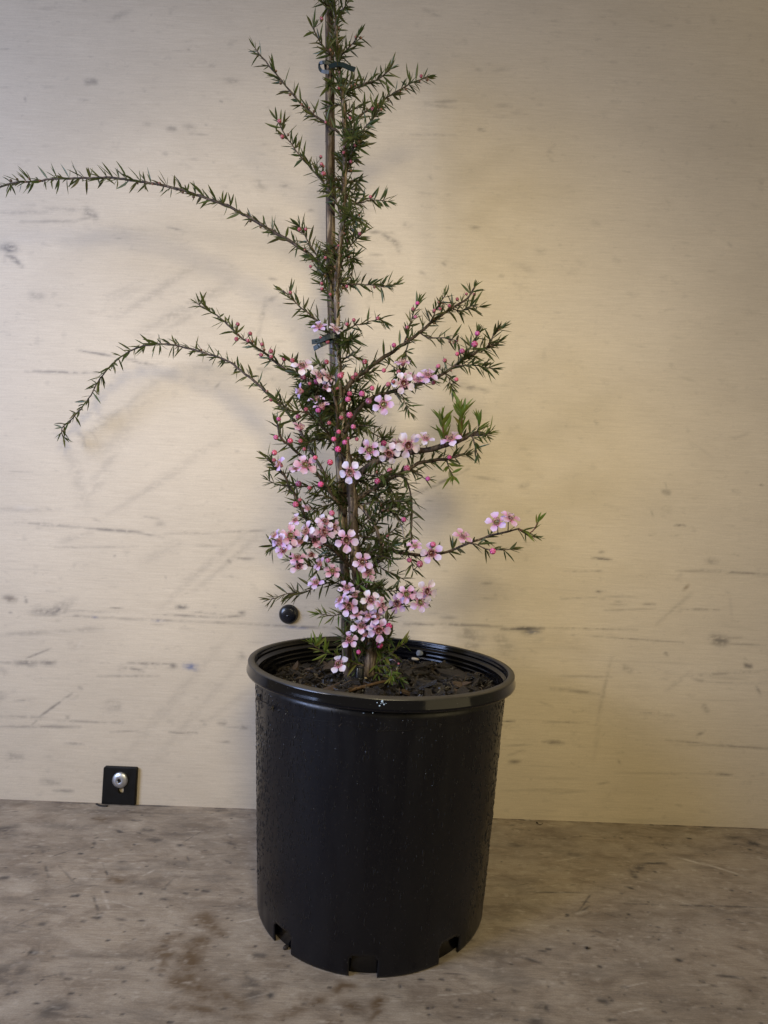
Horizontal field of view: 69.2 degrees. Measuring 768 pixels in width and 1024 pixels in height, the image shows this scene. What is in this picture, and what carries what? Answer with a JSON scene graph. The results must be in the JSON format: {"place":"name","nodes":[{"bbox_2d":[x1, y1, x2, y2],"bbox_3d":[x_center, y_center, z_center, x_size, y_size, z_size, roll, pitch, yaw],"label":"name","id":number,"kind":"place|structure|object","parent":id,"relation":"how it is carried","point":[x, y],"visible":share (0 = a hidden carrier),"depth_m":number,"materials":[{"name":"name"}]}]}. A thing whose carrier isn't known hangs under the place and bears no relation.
{"place":"outdoors","nodes":[
{"label":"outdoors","id":0,"kind":"place"},
{"bbox_2d":[0,0,767,828],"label":"wall","id":1,"kind":"structure","parent":0,"point":[578,188],"depth_m":0.73,"materials":[{"name":"brown wood"}]},
{"bbox_2d":[102,765,137,804],"bbox_3d":[-0.334,0.346,0.703,0.042,0.046,0.008,2,-3,0],"label":"wall bracket","id":2,"kind":"object","parent":1,"relation":"attached to","point":[115,778],"depth_m":0.70,"materials":[{"name":"black"}]},
{"bbox_2d":[279,604,297,623],"bbox_3d":[-0.123,0.131,0.713,0.025,0.025,0.008,2,-3,0],"label":"door bumper","id":3,"kind":"object","parent":1,"relation":"attached to","point":[288,613],"depth_m":0.71,"materials":[{"name":"black plastic"}]},
{"bbox_2d":[0,799,767,1023],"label":"floor","id":4,"kind":"structure","parent":0,"point":[127,914],"depth_m":0.49,"materials":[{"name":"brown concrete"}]},
{"bbox_2d":[246,636,515,977],"bbox_3d":[-0.007,0.261,0.556,0.264,0.229,0.265,2,-3,0],"label":"plant pot","id":5,"kind":"object","parent":4,"relation":"on","point":[373,846],"visible":0.95,"depth_m":0.45,"materials":[{"name":"black plastic"}]},
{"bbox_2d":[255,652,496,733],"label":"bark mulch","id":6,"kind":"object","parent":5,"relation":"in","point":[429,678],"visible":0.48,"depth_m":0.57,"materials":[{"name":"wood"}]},
{"bbox_2d":[0,0,546,687],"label":"tea tree shrub","id":7,"kind":"object","parent":6,"relation":"on","point":[328,398],"visible":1,"depth_m":0.57,"materials":[{"name":"green plant"}]},
{"bbox_2d":[325,2,352,677],"bbox_3d":[-0.050,-0.215,0.603,0.064,0.778,0.011,2,-3,0],"label":"wooden stake","id":8,"kind":"object","parent":6,"relation":"on","point":[329,164],"visible":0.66,"depth_m":0.60,"materials":[{"name":"brown wood"}]},
{"bbox_2d":[312,333,339,350],"bbox_3d":[-0.055,-0.183,0.591,0.028,0.030,0.035,1,-3,29],"label":"plant tie","id":9,"kind":"object","parent":8,"relation":"attached to","point":[319,342],"visible":0.87,"depth_m":0.58,"materials":[{"name":"plastic"}]},
{"bbox_2d":[318,60,355,73],"bbox_3d":[-0.051,-0.486,0.610,0.041,0.033,0.028,2,-3,0],"label":"plant tie","id":10,"kind":"object","parent":8,"relation":"attached to","point":[340,64],"visible":0.97,"depth_m":0.60,"materials":[{"name":"plastic"}]},
{"bbox_2d":[353,666,364,682],"bbox_3d":[-0.025,0.165,0.559,0.011,0.018,0.011,2,-3,0],"label":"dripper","id":11,"kind":"object","parent":6,"relation":"on","point":[359,673],"visible":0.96,"depth_m":0.56,"materials":[{"name":"black plastic"}]},
{"bbox_2d":[349,679,396,691],"bbox_3d":[-0.008,0.168,0.541,0.074,0.006,0.006,4,-3,-40],"label":"stick","id":12,"kind":"object","parent":6,"relation":"on","point":[369,684],"visible":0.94,"depth_m":0.53,"materials":[{"name":"brown wood"}]},
{"bbox_2d":[416,650,422,655],"bbox_3d":[0.043,0.169,0.665,0.008,0.007,0.006,2,-3,0],"label":"stone","id":13,"kind":"object","parent":6,"relation":"on","point":[419,652],"visible":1,"depth_m":0.66,"materials":[{"name":"grey stone"}]}
]}

